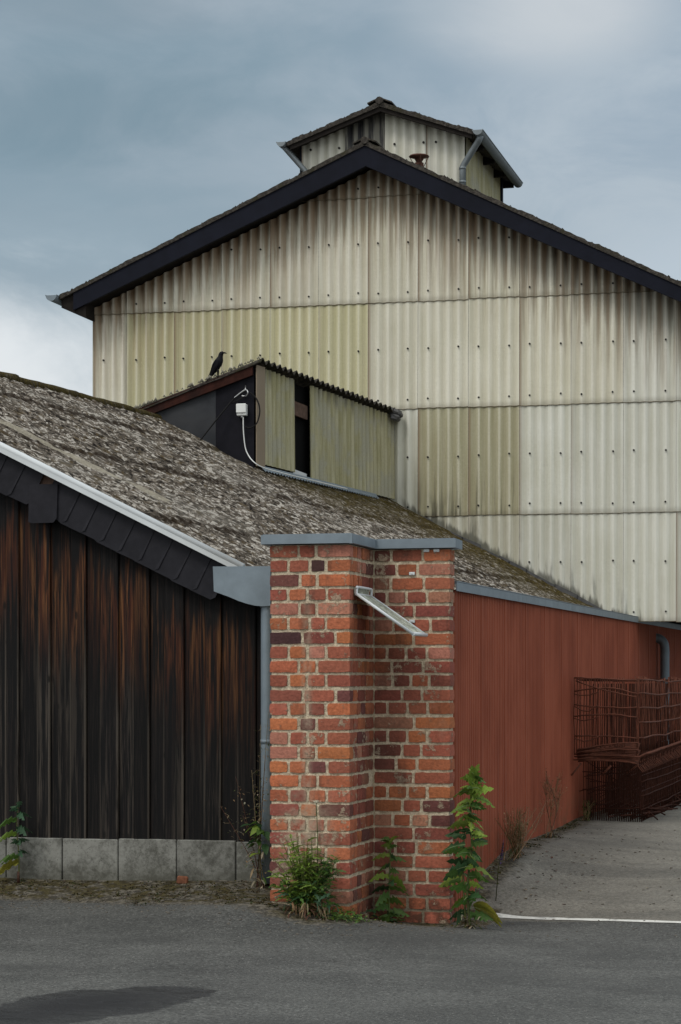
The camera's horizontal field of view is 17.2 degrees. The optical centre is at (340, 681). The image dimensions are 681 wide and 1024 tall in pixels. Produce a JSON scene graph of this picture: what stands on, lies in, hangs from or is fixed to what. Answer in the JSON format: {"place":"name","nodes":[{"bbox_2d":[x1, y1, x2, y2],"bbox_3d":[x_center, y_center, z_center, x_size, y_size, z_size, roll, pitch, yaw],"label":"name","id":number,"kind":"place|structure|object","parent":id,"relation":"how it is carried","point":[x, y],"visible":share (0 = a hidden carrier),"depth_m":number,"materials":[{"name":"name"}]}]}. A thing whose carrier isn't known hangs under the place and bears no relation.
{"place":"outdoors","nodes":[
{"label":"outdoors","id":0,"kind":"place"},
{"bbox_2d":[0,796,680,1023],"bbox_3d":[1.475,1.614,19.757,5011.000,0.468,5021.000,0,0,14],"label":"ground","id":1,"kind":"structure","parent":0,"point":[80,964],"depth_m":14.80,"materials":[{"name":"grey asphalt"}]},
{"bbox_2d":[0,801,32,882],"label":"young thistle","id":2,"kind":"object","parent":1,"relation":"on","point":[10,863],"visible":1,"depth_m":17.82,"materials":[{"name":"green plant"}]},
{"bbox_2d":[176,876,187,883],"bbox_3d":[-1.233,1.554,17.540,0.090,0.078,0.073,0,0,-14],"label":"brick fragment","id":3,"kind":"object","parent":1,"relation":"on","point":[182,879],"visible":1,"depth_m":17.51,"materials":[{"name":"red brick"}]},
{"bbox_2d":[220,712,270,888],"bbox_3d":[-0.714,0.937,17.241,0.456,1.407,0.184,0,0,14],"label":"dry weed","id":4,"kind":"object","parent":1,"relation":"on","point":[257,829],"visible":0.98,"depth_m":17.25,"materials":[{"name":"green plant"}]},
{"bbox_2d":[0,356,600,883],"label":"timber shed","id":5,"kind":"structure","parent":1,"relation":"on","point":[134,632],"depth_m":17.92,"materials":[{"name":"brown wood"}]},
{"bbox_2d":[206,351,226,380],"bbox_3d":[-1.386,-3.507,25.099,0.245,0.351,0.108,0,0,14],"label":"crow","id":6,"kind":"object","parent":5,"relation":"on","point":[217,364],"visible":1,"depth_m":25.07,"materials":[{"name":"black"}]},
{"bbox_2d":[200,385,248,439],"bbox_3d":[-1.303,-2.967,24.977,0.567,0.654,0.093,0,0,1],"label":"stay cable","id":7,"kind":"object","parent":5,"relation":"attached to","point":[235,397],"visible":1,"depth_m":24.97,"materials":[{"name":"metal"}]},
{"bbox_2d":[236,403,247,417],"bbox_3d":[-1.095,-3.003,24.974,0.114,0.157,0.087,0,0,14],"label":"junction box","id":8,"kind":"object","parent":5,"relation":"attached to","point":[241,410],"visible":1,"depth_m":24.94,"materials":[{"name":"white plastic"}]},
{"bbox_2d":[243,417,346,488],"bbox_3d":[-0.418,-2.622,25.947,0.212,0.628,2.385,0,0,29],"label":"white cable","id":9,"kind":"object","parent":8,"relation":"hanging from","point":[278,471],"visible":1,"depth_m":25.18,"materials":[{"name":"plastic"}]},
{"bbox_2d":[245,392,259,428],"bbox_3d":[-0.975,-3.007,24.942,0.180,0.408,0.016,0,0,14],"label":"cable loop","id":10,"kind":"object","parent":5,"relation":"attached to","point":[259,412],"visible":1,"depth_m":24.92,"materials":[{"name":"black rubber"}]},
{"bbox_2d":[0,817,603,926],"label":"moss","id":11,"kind":"object","parent":1,"relation":"on","point":[542,836],"visible":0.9,"depth_m":17.36,"materials":[{"name":"green plant"}]},
{"bbox_2d":[267,800,345,920],"bbox_3d":[-0.254,1.345,16.137,0.504,0.983,0.424,0,0,-20],"label":"leafy bush","id":12,"kind":"object","parent":1,"relation":"on","point":[310,896],"visible":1,"depth_m":16.12,"materials":[{"name":"green plant"}]},
{"bbox_2d":[307,907,375,923],"bbox_3d":[0.035,1.677,16.077,0.491,0.110,0.405,0,0,14],"label":"creeping weed","id":13,"kind":"object","parent":1,"relation":"on","point":[353,915],"visible":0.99,"depth_m":16.07,"materials":[{"name":"green plant"}]},
{"bbox_2d":[261,533,461,924],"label":"brick pillar","id":14,"kind":"structure","parent":1,"relation":"on","point":[362,712],"depth_m":16.68,"materials":[{"name":"brick"}]},
{"bbox_2d":[354,586,427,636],"bbox_3d":[0.372,-0.513,16.498,0.457,0.368,0.479,0,0,14],"label":"metal panel","id":15,"kind":"object","parent":14,"relation":"attached to","point":[361,592],"visible":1,"depth_m":16.48,"materials":[{"name":"silver metal"}]},
{"bbox_2d":[45,96,680,624],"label":"corrugated barn","id":16,"kind":"structure","parent":1,"relation":"on","point":[519,368],"depth_m":28.52,"materials":[{"name":"metal"}]},
{"bbox_2d":[366,836,408,922],"bbox_3d":[0.364,1.538,16.775,0.316,0.768,0.297,0,0,43],"label":"corner weed","id":17,"kind":"object","parent":1,"relation":"on","point":[384,899],"visible":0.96,"depth_m":16.77,"materials":[{"name":"green plant"}]},
{"bbox_2d":[438,764,501,928],"bbox_3d":[0.949,1.262,16.656,0.397,1.308,0.395,0,0,-16],"label":"tall weed","id":18,"kind":"object","parent":1,"relation":"on","point":[472,778],"visible":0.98,"depth_m":16.65,"materials":[{"name":"green plant"}]},
{"bbox_2d":[493,840,503,900],"bbox_3d":[1.235,1.484,17.620,0.117,0.480,0.084,0,0,14],"label":"weed","id":19,"kind":"object","parent":1,"relation":"on","point":[501,854],"visible":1,"depth_m":17.63,"materials":[{"name":"plant"}]},
{"bbox_2d":[495,802,545,860],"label":"dry grass","id":20,"kind":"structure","parent":1,"relation":"on","point":[514,852],"depth_m":18.77,"materials":[{"name":"brown plant"}]},
{"bbox_2d":[540,770,566,837],"bbox_3d":[1.961,1.113,20.697,0.188,0.650,0.768,0,0,14],"label":"dry stalk","id":21,"kind":"object","parent":1,"relation":"on","point":[550,793],"visible":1,"depth_m":20.65,"materials":[{"name":"brown plant"}]},
{"bbox_2d":[515,851,592,911],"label":"leaf litter","id":22,"kind":"object","parent":1,"relation":"on","point":[552,876],"visible":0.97,"depth_m":18.52,"materials":[{"name":"brown plant"}]},
{"bbox_2d":[453,581,680,920],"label":"metal wall","id":23,"kind":"structure","parent":1,"relation":"on","point":[521,661],"depth_m":20.40,"materials":[{"name":"metal"}]},
{"bbox_2d":[496,913,680,922],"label":"road marking","id":24,"kind":"object","parent":1,"relation":"on","point":[527,917],"visible":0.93,"depth_m":17.09,"materials":[{"name":"paint"}]},
{"bbox_2d":[579,740,680,821],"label":"rebar stack","id":25,"kind":"object","parent":1,"relation":"on","point":[652,787],"visible":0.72,"depth_m":23.37,"materials":[{"name":"brown metal"}]},
{"bbox_2d":[571,676,680,775],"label":"rebar cage","id":26,"kind":"object","parent":25,"relation":"on","point":[608,751],"visible":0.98,"depth_m":23.16,"materials":[{"name":"brown metal"}]},
{"bbox_2d":[596,795,680,819],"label":"scrap bars","id":27,"kind":"object","parent":1,"relation":"on","point":[657,809],"visible":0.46,"depth_m":23.39,"materials":[{"name":"brown metal"}]},
{"bbox_2d":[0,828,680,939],"bbox_3d":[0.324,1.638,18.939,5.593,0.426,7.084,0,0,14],"label":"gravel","id":28,"kind":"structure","parent":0,"point":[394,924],"depth_m":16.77,"materials":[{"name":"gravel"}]},
{"bbox_2d":[0,0,680,395],"label":"sky","id":29,"kind":"structure","parent":0,"point":[127,126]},
{"bbox_2d":[581,799,595,820],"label":"dry grass","id":30,"kind":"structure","parent":0,"point":[587,816],"depth_m":22.79,"materials":[{"name":"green plant"}]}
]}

